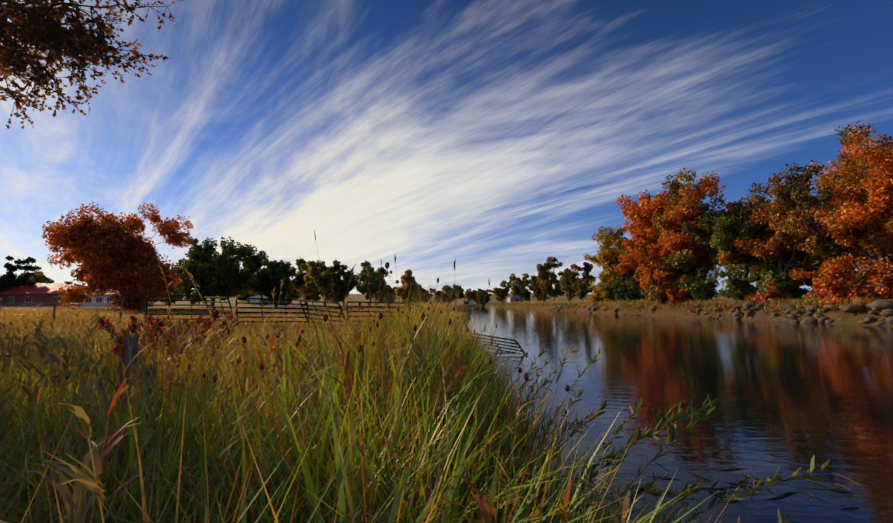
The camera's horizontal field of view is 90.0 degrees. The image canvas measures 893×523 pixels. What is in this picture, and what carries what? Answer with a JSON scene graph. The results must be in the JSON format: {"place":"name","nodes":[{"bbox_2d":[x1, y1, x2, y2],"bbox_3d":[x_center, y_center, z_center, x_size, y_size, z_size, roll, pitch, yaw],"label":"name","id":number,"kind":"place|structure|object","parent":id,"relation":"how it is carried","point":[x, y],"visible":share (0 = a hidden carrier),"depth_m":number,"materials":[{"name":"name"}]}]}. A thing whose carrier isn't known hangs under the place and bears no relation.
{"place":"outdoors","nodes":[
{"label":"outdoors","id":0,"kind":"place"},
{"bbox_2d":[2,301,119,315],"bbox_3d":[-34.598,3.315,32.658,38.286,0.995,0.205,-3,-6,27],"label":"fence wire","id":1,"kind":"object","parent":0,"point":[66,309],"visible":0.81,"depth_m":26.37,"materials":[{"name":"grey metal"}]},
{"bbox_2d":[0,307,470,323],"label":"grass field","id":2,"kind":"structure","parent":0,"point":[18,310],"depth_m":43.28,"materials":[{"name":"plant"}]},
{"bbox_2d":[0,293,892,470],"bbox_3d":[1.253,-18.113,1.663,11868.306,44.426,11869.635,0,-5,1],"label":"ground","id":3,"kind":"structure","parent":0,"point":[848,318],"depth_m":70.40,"materials":[{"name":"brown soil"}]},
{"bbox_2d":[0,256,41,291],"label":"tree","id":4,"kind":"object","parent":3,"relation":"on","point":[9,279],"visible":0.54,"depth_m":101.72,"materials":[{"name":"green plant"}]},
{"bbox_2d":[20,270,54,282],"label":"tree","id":5,"kind":"object","parent":3,"relation":"on","point":[40,278],"visible":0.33,"depth_m":127.87,"materials":[{"name":"green plant"}]},
{"bbox_2d":[0,297,123,322],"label":"wooden fence posts","id":6,"kind":"object","parent":3,"relation":"on","point":[54,307],"visible":0.67,"depth_m":27.01,"materials":[{"name":"brown wood"}]},
{"bbox_2d":[0,281,153,306],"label":"house","id":7,"kind":"structure","parent":3,"relation":"on","point":[43,294],"depth_m":97.36,"materials":[{"name":"brick"}]},
{"bbox_2d":[0,0,181,128],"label":"tree","id":8,"kind":"object","parent":3,"relation":"on","point":[42,29],"visible":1,"depth_m":13.81,"materials":[{"name":"brown plant"}]},
{"bbox_2d":[85,377,97,417],"bbox_3d":[-2.718,1.182,3.380,0.164,0.602,0.051,0,-5,1],"label":"fence post","id":9,"kind":"object","parent":3,"relation":"on","point":[91,392],"visible":0.06,"depth_m":3.38,"materials":[{"name":"brown wood"}]},
{"bbox_2d":[42,202,193,309],"bbox_3d":[-46.336,-0.280,61.977,17.786,16.321,16.149,-2,-6,22],"label":"tree","id":10,"kind":"object","parent":3,"relation":"on","point":[120,257],"visible":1,"depth_m":58.66,"materials":[{"name":"orange plant"}]},
{"bbox_2d":[114,328,139,399],"bbox_3d":[-2.568,1.012,3.548,0.189,0.976,0.092,0,-5,1],"label":"fence post","id":11,"kind":"object","parent":3,"relation":"on","point":[134,352],"visible":0.21,"depth_m":3.54,"materials":[{"name":"grey wood"}]},
{"bbox_2d":[95,316,193,352],"bbox_3d":[-4.318,1.267,6.255,1.106,1.012,1.149,0,-5,1],"label":"weed","id":12,"kind":"object","parent":3,"relation":"on","point":[132,327],"visible":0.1,"depth_m":6.52,"materials":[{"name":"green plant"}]},
{"bbox_2d":[137,362,156,415],"bbox_3d":[-2.368,1.130,3.482,0.184,0.737,0.063,0,-5,1],"label":"fence post","id":13,"kind":"object","parent":3,"relation":"on","point":[147,373],"visible":0.06,"depth_m":3.48,"materials":[{"name":"grey wood"}]},
{"bbox_2d":[96,315,207,371],"bbox_3d":[-3.871,1.234,6.019,1.141,1.026,1.151,0,-5,1],"label":"weed","id":14,"kind":"object","parent":3,"relation":"on","point":[102,324],"visible":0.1,"depth_m":5.83,"materials":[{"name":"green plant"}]},
{"bbox_2d":[160,278,179,304],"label":"tree","id":15,"kind":"object","parent":3,"relation":"on","point":[171,298],"visible":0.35,"depth_m":148.29,"materials":[{"name":"green plant"}]},
{"bbox_2d":[145,295,214,322],"bbox_3d":[-14.619,2.647,24.510,3.675,1.585,0.080,0,-5,-3],"label":"fence panel","id":16,"kind":"object","parent":3,"relation":"on","point":[169,305],"visible":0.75,"depth_m":24.51,"materials":[{"name":"paint"}]},
{"bbox_2d":[0,314,374,356],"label":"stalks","id":17,"kind":"object","parent":3,"relation":"on","point":[143,323],"visible":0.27,"depth_m":17.67,"materials":[{"name":"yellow plant"}]},
{"bbox_2d":[179,289,197,303],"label":"horizon tree","id":18,"kind":"object","parent":3,"relation":"on","point":[188,293],"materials":[{"name":"green plant"}]},
{"bbox_2d":[152,309,235,364],"bbox_3d":[-3.425,1.209,6.177,1.203,1.091,0.949,-3,-6,33],"label":"weed","id":19,"kind":"object","parent":3,"relation":"on","point":[214,316],"visible":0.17,"depth_m":6.15,"materials":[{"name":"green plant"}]},
{"bbox_2d":[169,236,268,304],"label":"tree","id":20,"kind":"object","parent":3,"relation":"on","point":[210,270],"visible":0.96,"depth_m":83.48,"materials":[{"name":"green plant"}]},
{"bbox_2d":[204,297,237,324],"bbox_3d":[-11.720,2.575,23.084,3.746,1.585,0.080,-5,13,45],"label":"fence panel","id":21,"kind":"object","parent":3,"relation":"on","point":[214,306],"visible":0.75,"depth_m":22.92,"materials":[{"name":"paint"}]},
{"bbox_2d":[0,299,482,351],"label":"grass","id":22,"kind":"structure","parent":3,"relation":"on","point":[48,325],"depth_m":19.79,"materials":[{"name":"green plant"}]},
{"bbox_2d":[238,291,259,301],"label":"tree","id":23,"kind":"object","parent":3,"relation":"on","point":[248,295],"visible":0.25,"depth_m":157.78,"materials":[{"name":"green plant"}]},
{"bbox_2d":[249,295,273,304],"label":"house","id":24,"kind":"structure","parent":3,"relation":"on","point":[255,301],"depth_m":147.44,"materials":[{"name":"grey"}]},
{"bbox_2d":[236,258,293,305],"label":"tree","id":25,"kind":"object","parent":3,"relation":"on","point":[289,288],"visible":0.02,"depth_m":111.69,"materials":[{"name":"green plant"}]},
{"bbox_2d":[242,250,294,306],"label":"tree","id":26,"kind":"object","parent":3,"relation":"on","point":[271,275],"visible":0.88,"depth_m":88.08,"materials":[{"name":"green plant"}]},
{"bbox_2d":[235,298,309,323],"bbox_3d":[-9.018,2.676,23.389,3.757,1.585,0.080,6,-31,-40],"label":"fence panel","id":27,"kind":"object","parent":3,"relation":"on","point":[262,312],"visible":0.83,"depth_m":23.22,"materials":[{"name":"paint"}]},
{"bbox_2d":[0,313,545,476],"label":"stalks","id":28,"kind":"object","parent":3,"relation":"on","point":[109,344],"visible":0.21,"depth_m":5.58,"materials":[{"name":"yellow plant"}]},
{"bbox_2d":[277,297,286,305],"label":"house","id":29,"kind":"structure","parent":3,"relation":"on","point":[280,301],"depth_m":144.50,"materials":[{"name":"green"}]},
{"bbox_2d":[6,262,569,468],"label":"red flowers","id":30,"kind":"object","parent":3,"relation":"on","point":[325,316],"visible":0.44,"depth_m":3.29,"materials":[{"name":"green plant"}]},
{"bbox_2d":[287,284,301,302],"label":"tree","id":31,"kind":"object","parent":3,"relation":"on","point":[293,294],"visible":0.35,"depth_m":148.46,"materials":[{"name":"green plant"}]},
{"bbox_2d":[0,309,590,522],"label":"rust stalks","id":32,"kind":"object","parent":3,"relation":"on","point":[110,442],"visible":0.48,"depth_m":1.76,"materials":[{"name":"brown plant"}]},
{"bbox_2d":[288,257,328,303],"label":"tree","id":33,"kind":"object","parent":3,"relation":"on","point":[298,282],"visible":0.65,"depth_m":118.09,"materials":[{"name":"green plant"}]},
{"bbox_2d":[300,300,347,325],"bbox_3d":[-6.296,2.748,22.833,3.682,1.585,0.080,-2,20,42],"label":"fence panel","id":34,"kind":"object","parent":3,"relation":"on","point":[325,302],"visible":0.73,"depth_m":22.68,"materials":[{"name":"paint"}]},
{"bbox_2d":[300,259,353,305],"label":"tree","id":35,"kind":"object","parent":3,"relation":"on","point":[336,272],"visible":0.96,"depth_m":98.10,"materials":[{"name":"green plant"}]},
{"bbox_2d":[0,299,657,522],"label":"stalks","id":36,"kind":"object","parent":3,"relation":"on","point":[72,504],"visible":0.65,"depth_m":1.38,"materials":[{"name":"green plant"}]},
{"bbox_2d":[322,267,360,305],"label":"tree","id":37,"kind":"object","parent":3,"relation":"on","point":[343,291],"visible":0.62,"depth_m":127.90,"materials":[{"name":"green plant"}]},
{"bbox_2d":[0,284,737,522],"bbox_3d":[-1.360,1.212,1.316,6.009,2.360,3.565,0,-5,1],"label":"grass","id":38,"kind":"structure","parent":3,"relation":"on","point":[135,509],"depth_m":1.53,"materials":[{"name":"green plant"}]},
{"bbox_2d":[583,396,829,522],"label":"willow shoot","id":39,"kind":"object","parent":38,"relation":"on","point":[735,496],"visible":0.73,"depth_m":2.69,"materials":[{"name":"green plant"}]},
{"bbox_2d":[659,474,789,522],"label":"willow shoot","id":40,"kind":"object","parent":38,"relation":"on","point":[692,491],"visible":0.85,"depth_m":2.42,"materials":[{"name":"green plant"}]},
{"bbox_2d":[158,261,583,482],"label":"stalks","id":41,"kind":"object","parent":3,"relation":"on","point":[559,374],"visible":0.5,"depth_m":3.81,"materials":[{"name":"brown plant"}]},
{"bbox_2d":[355,260,387,305],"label":"tree","id":42,"kind":"object","parent":3,"relation":"on","point":[367,272],"visible":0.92,"depth_m":107.14,"materials":[{"name":"green plant"}]},
{"bbox_2d":[346,301,409,327],"bbox_3d":[-3.425,2.838,23.101,3.592,1.585,0.080,5,-27,-34],"label":"fence panel","id":43,"kind":"object","parent":3,"relation":"on","point":[347,306],"visible":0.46,"depth_m":22.88,"materials":[{"name":"paint"}]},
{"bbox_2d":[373,287,389,304],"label":"tree","id":44,"kind":"object","parent":3,"relation":"on","point":[382,300],"visible":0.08,"depth_m":169.19,"materials":[{"name":"green plant"}]},
{"bbox_2d":[385,285,396,304],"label":"horizon tree","id":45,"kind":"object","parent":3,"relation":"on","point":[390,290],"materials":[{"name":"green plant"}]},
{"bbox_2d":[380,269,417,305],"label":"tree","id":46,"kind":"object","parent":3,"relation":"on","point":[407,283],"visible":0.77,"depth_m":122.20,"materials":[{"name":"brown plant"}]},
{"bbox_2d":[314,229,490,365],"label":"grass stalks","id":47,"kind":"object","parent":3,"relation":"on","point":[398,302],"visible":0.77,"depth_m":4.51,"materials":[{"name":"brown plant"}]},
{"bbox_2d":[411,284,428,303],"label":"tree","id":48,"kind":"object","parent":3,"relation":"on","point":[421,290],"visible":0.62,"depth_m":196.18,"materials":[{"name":"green plant"}]},
{"bbox_2d":[423,290,432,303],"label":"horizon tree","id":49,"kind":"object","parent":3,"relation":"on","point":[426,299],"visible":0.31,"depth_m":258.15,"materials":[{"name":"plant"}]},
{"bbox_2d":[409,303,459,321],"bbox_3d":[-0.622,3.145,22.312,0.080,1.585,3.676,-18,20,-42],"label":"fence panel","id":50,"kind":"object","parent":3,"relation":"on","point":[421,307],"visible":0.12,"depth_m":23.02,"materials":[{"name":"paint"}]},
{"bbox_2d":[429,289,449,304],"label":"tree","id":51,"kind":"object","parent":3,"relation":"on","point":[443,296],"visible":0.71,"depth_m":228.14,"materials":[{"name":"green plant"}]},
{"bbox_2d":[441,284,464,304],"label":"horizon tree","id":52,"kind":"object","parent":3,"relation":"on","point":[455,288],"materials":[{"name":"green plant"}]},
{"bbox_2d":[462,299,472,303],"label":"house","id":53,"kind":"structure","parent":3,"relation":"on","point":[468,302],"depth_m":325.92,"materials":[{"name":"grey"}]},
{"bbox_2d":[464,288,476,300],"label":"horizon tree","id":54,"kind":"object","parent":3,"relation":"on","point":[469,294],"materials":[{"name":"green plant"}]},
{"bbox_2d":[473,291,482,303],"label":"horizon tree","id":55,"kind":"object","parent":3,"relation":"on","point":[476,301],"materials":[{"name":"plant"}]},
{"bbox_2d":[476,288,491,304],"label":"tree","id":56,"kind":"object","parent":3,"relation":"on","point":[481,299],"visible":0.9,"depth_m":316.04,"materials":[{"name":"green plant"}]},
{"bbox_2d":[469,334,524,353],"bbox_3d":[1.766,3.654,19.573,3.693,0.080,1.585,2,-41,40],"label":"fence panel","id":57,"kind":"object","parent":3,"relation":"on","point":[520,347],"visible":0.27,"depth_m":18.70,"materials":[{"name":"paint"}]},
{"bbox_2d":[488,280,511,305],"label":"tree","id":58,"kind":"object","parent":3,"relation":"on","point":[499,292],"visible":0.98,"depth_m":257.86,"materials":[{"name":"green plant"}]},
{"bbox_2d":[494,293,508,301],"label":"horizon tree","id":59,"kind":"object","parent":3,"relation":"on","point":[499,299],"visible":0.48,"depth_m":358.86,"materials":[{"name":"green plant"}]},
{"bbox_2d":[507,295,523,301],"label":"house","id":60,"kind":"structure","parent":3,"relation":"on","point":[513,298],"depth_m":246.54,"materials":[{"name":"grey"}]},
{"bbox_2d":[509,273,528,302],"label":"tree","id":61,"kind":"object","parent":3,"relation":"on","point":[518,285],"visible":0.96,"depth_m":198.86,"materials":[{"name":"green plant"}]},
{"bbox_2d":[524,288,531,300],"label":"horizon tree","id":62,"kind":"object","parent":3,"relation":"on","point":[528,293],"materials":[{"name":"green plant"}]},
{"bbox_2d":[528,276,542,300],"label":"horizon tree","id":63,"kind":"object","parent":3,"relation":"on","point":[541,297],"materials":[{"name":"green plant"}]},
{"bbox_2d":[525,273,548,300],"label":"tree","id":64,"kind":"object","parent":3,"relation":"on","point":[535,288],"visible":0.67,"depth_m":182.08,"materials":[{"name":"green plant"}]},
{"bbox_2d":[507,345,579,419],"bbox_3d":[0.989,1.586,5.373,1.019,1.183,0.846,1,-5,-10],"label":"leafy plant","id":65,"kind":"object","parent":3,"relation":"on","point":[546,362],"visible":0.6,"depth_m":5.23,"materials":[{"name":"green plant"}]},
{"bbox_2d":[536,256,562,301],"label":"tree","id":66,"kind":"object","parent":3,"relation":"on","point":[542,277],"visible":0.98,"depth_m":156.57,"materials":[{"name":"green plant"}]},
{"bbox_2d":[537,280,564,300],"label":"horizon tree","id":67,"kind":"object","parent":3,"relation":"on","point":[556,290],"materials":[{"name":"green plant"}]},
{"bbox_2d":[529,348,608,474],"bbox_3d":[1.132,1.448,4.255,0.836,1.203,0.945,-2,-6,23],"label":"willow shoot","id":68,"kind":"object","parent":3,"relation":"on","point":[598,413],"visible":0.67,"depth_m":3.96,"materials":[{"name":"green plant"}]},
{"bbox_2d":[559,270,582,300],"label":"tree","id":69,"kind":"object","parent":3,"relation":"on","point":[562,289],"visible":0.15,"depth_m":196.94,"materials":[{"name":"green plant"}]},
{"bbox_2d":[561,264,582,300],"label":"tree","id":70,"kind":"object","parent":3,"relation":"on","point":[566,283],"visible":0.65,"depth_m":170.21,"materials":[{"name":"green plant"}]},
{"bbox_2d":[557,262,593,300],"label":"tree","id":71,"kind":"object","parent":3,"relation":"on","point":[579,286],"visible":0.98,"depth_m":128.15,"materials":[{"name":"green plant"}]},
{"bbox_2d":[576,276,595,299],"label":"tree","id":72,"kind":"object","parent":3,"relation":"on","point":[592,280],"visible":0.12,"depth_m":247.95,"materials":[{"name":"green plant"}]},
{"bbox_2d":[586,280,603,302],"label":"shrub","id":73,"kind":"object","parent":3,"relation":"on","point":[597,297],"visible":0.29,"depth_m":95.32,"materials":[{"name":"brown plant"}]},
{"bbox_2d":[583,226,641,301],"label":"tree","id":74,"kind":"object","parent":3,"relation":"on","point":[607,258],"visible":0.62,"depth_m":90.35,"materials":[{"name":"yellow plant"}]},
{"bbox_2d":[601,226,639,278],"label":"tree","id":75,"kind":"object","parent":3,"relation":"on","point":[621,235],"depth_m":99.00,"materials":[{"name":"green plant"}]},
{"bbox_2d":[600,277,641,301],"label":"shrub","id":76,"kind":"object","parent":3,"relation":"on","point":[619,291],"visible":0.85,"depth_m":82.27,"materials":[{"name":"green plant"}]},
{"bbox_2d":[544,395,721,516],"bbox_3d":[1.508,1.450,3.304,1.610,1.071,1.104,4,-7,-37],"label":"willow shoot","id":77,"kind":"object","parent":3,"relation":"on","point":[676,416],"visible":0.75,"depth_m":3.11,"materials":[{"name":"green plant"}]},
{"bbox_2d":[622,283,647,300],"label":"shrub","id":78,"kind":"object","parent":3,"relation":"on","point":[639,294],"visible":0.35,"depth_m":81.06,"materials":[{"name":"green plant"}]},
{"bbox_2d":[613,190,692,301],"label":"tree","id":79,"kind":"object","parent":3,"relation":"on","point":[645,211],"visible":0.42,"depth_m":77.12,"materials":[{"name":"orange plant"}]},
{"bbox_2d":[641,277,665,304],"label":"shrub","id":80,"kind":"object","parent":3,"relation":"on","point":[656,297],"visible":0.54,"depth_m":71.87,"materials":[{"name":"green plant"}]},
{"bbox_2d":[633,267,686,301],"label":"shrub","id":81,"kind":"object","parent":3,"relation":"on","point":[662,291],"visible":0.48,"depth_m":71.95,"materials":[{"name":"orange plant"}]},
{"bbox_2d":[634,231,715,304],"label":"tree","id":82,"kind":"object","parent":3,"relation":"on","point":[664,278],"visible":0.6,"depth_m":71.85,"materials":[{"name":"orange plant"}]},
{"bbox_2d":[632,167,719,299],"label":"tree","id":83,"kind":"object","parent":3,"relation":"on","point":[684,248],"visible":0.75,"depth_m":68.66,"materials":[{"name":"orange plant"}]},
{"bbox_2d":[666,287,689,304],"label":"shrub","id":84,"kind":"object","parent":3,"relation":"on","point":[674,294],"visible":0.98,"depth_m":68.56,"materials":[{"name":"orange plant"}]},
{"bbox_2d":[653,225,719,272],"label":"tree","id":85,"kind":"object","parent":3,"relation":"on","point":[711,265],"depth_m":81.01,"materials":[{"name":"green plant"}]},
{"bbox_2d":[680,272,706,299],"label":"shrub","id":86,"kind":"object","parent":3,"relation":"on","point":[693,298],"visible":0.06,"depth_m":69.72,"materials":[{"name":"green plant"}]},
{"bbox_2d":[672,265,726,301],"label":"shrub","id":87,"kind":"object","parent":3,"relation":"on","point":[705,291],"visible":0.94,"depth_m":66.01,"materials":[{"name":"green plant"}]},
{"bbox_2d":[550,299,892,325],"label":"bank rocks","id":88,"kind":"object","parent":3,"relation":"on","point":[884,307],"visible":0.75,"depth_m":49.51,"materials":[{"name":"stone"}]},
{"bbox_2d":[681,199,776,299],"bbox_3d":[41.688,-1.453,64.662,12.580,15.793,13.638,0,-5,1],"label":"tree","id":89,"kind":"object","parent":3,"relation":"on","point":[723,228],"visible":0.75,"depth_m":61.58,"materials":[{"name":"green plant"}]},
{"bbox_2d":[712,262,774,300],"bbox_3d":[39.840,3.025,59.638,5.541,5.807,6.930,5,-7,-45],"label":"shrub","id":90,"kind":"object","parent":3,"relation":"on","point":[737,287],"visible":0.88,"depth_m":59.23,"materials":[{"name":"green plant"}]},
{"bbox_2d":[698,182,802,285],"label":"tree","id":91,"kind":"object","parent":3,"relation":"on","point":[756,197],"visible":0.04,"depth_m":72.36,"materials":[{"name":"orange plant"}]},
{"bbox_2d":[744,277,794,303],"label":"shrub","id":92,"kind":"object","parent":3,"relation":"on","point":[769,294],"visible":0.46,"depth_m":55.48,"materials":[{"name":"orange plant"}]},
{"bbox_2d":[755,270,815,301],"bbox_3d":[42.591,3.308,55.947,7.134,4.584,4.850,2,-6,-24],"label":"shrub","id":93,"kind":"object","parent":3,"relation":"on","point":[782,284],"visible":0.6,"depth_m":54.84,"materials":[{"name":"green plant"}]},
{"bbox_2d":[741,161,840,287],"bbox_3d":[48.386,-3.810,62.570,16.227,20.012,19.285,-4,-6,35],"label":"tree","id":94,"kind":"object","parent":3,"relation":"on","point":[765,211],"visible":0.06,"depth_m":60.63,"materials":[{"name":"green plant"}]},
{"bbox_2d":[715,160,867,286],"bbox_3d":[44.644,-3.073,59.237,15.636,17.911,14.951,-3,-6,28],"label":"tree","id":95,"kind":"object","parent":3,"relation":"on","point":[794,246],"visible":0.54,"depth_m":56.29,"materials":[{"name":"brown plant"}]},
{"bbox_2d":[781,171,880,287],"bbox_3d":[53.980,-4.157,57.538,20.417,19.507,17.269,1,-5,-13],"label":"tree","id":96,"kind":"object","parent":3,"relation":"on","point":[814,189],"visible":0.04,"depth_m":55.66,"materials":[{"name":"orange plant"}]},
{"bbox_2d":[777,170,886,300],"bbox_3d":[44.092,-2.217,51.555,17.038,15.332,11.914,0,-5,1],"label":"tree","id":97,"kind":"object","parent":3,"relation":"on","point":[797,224],"visible":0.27,"depth_m":50.31,"materials":[{"name":"orange plant"}]},
{"bbox_2d":[792,253,892,306],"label":"shrub","id":98,"kind":"object","parent":3,"relation":"on","point":[835,283],"visible":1,"depth_m":46.41,"materials":[{"name":"orange plant"}]},
{"bbox_2d":[802,136,892,292],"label":"tree","id":99,"kind":"object","parent":3,"relation":"on","point":[880,190],"visible":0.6,"depth_m":45.49,"materials":[{"name":"orange plant"}]},
{"bbox_2d":[808,121,892,271],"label":"tree","id":100,"kind":"object","parent":3,"relation":"on","point":[877,241],"visible":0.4,"depth_m":45.85,"materials":[{"name":"orange plant"}]},
{"bbox_2d":[866,263,892,299],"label":"shrub","id":101,"kind":"object","parent":3,"relation":"on","point":[886,289],"visible":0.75,"depth_m":44.15,"materials":[{"name":"orange plant"}]},
{"bbox_2d":[874,258,892,268],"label":"tree","id":102,"kind":"object","parent":3,"relation":"on","point":[883,264],"visible":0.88,"depth_m":43.77,"materials":[{"name":"orange plant"}]},
{"bbox_2d":[0,0,892,293],"label":"sky","id":103,"kind":"structure","parent":0,"point":[496,138],"materials":[{"name":"blue"}]},
{"bbox_2d":[495,300,592,309],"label":"bank grass","id":104,"kind":"structure","parent":0,"point":[566,302],"depth_m":158.79,"materials":[{"name":"plant"}]},
{"bbox_2d":[467,305,892,522],"bbox_3d":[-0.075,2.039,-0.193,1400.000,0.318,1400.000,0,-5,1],"label":"water","id":105,"kind":"structure","parent":0,"point":[794,396],"depth_m":9.67,"materials":[{"name":"blue liquid"}]},
{"bbox_2d":[575,296,892,314],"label":"bank grass","id":106,"kind":"structure","parent":0,"point":[692,302],"depth_m":61.67,"materials":[{"name":"plant"}]}
]}

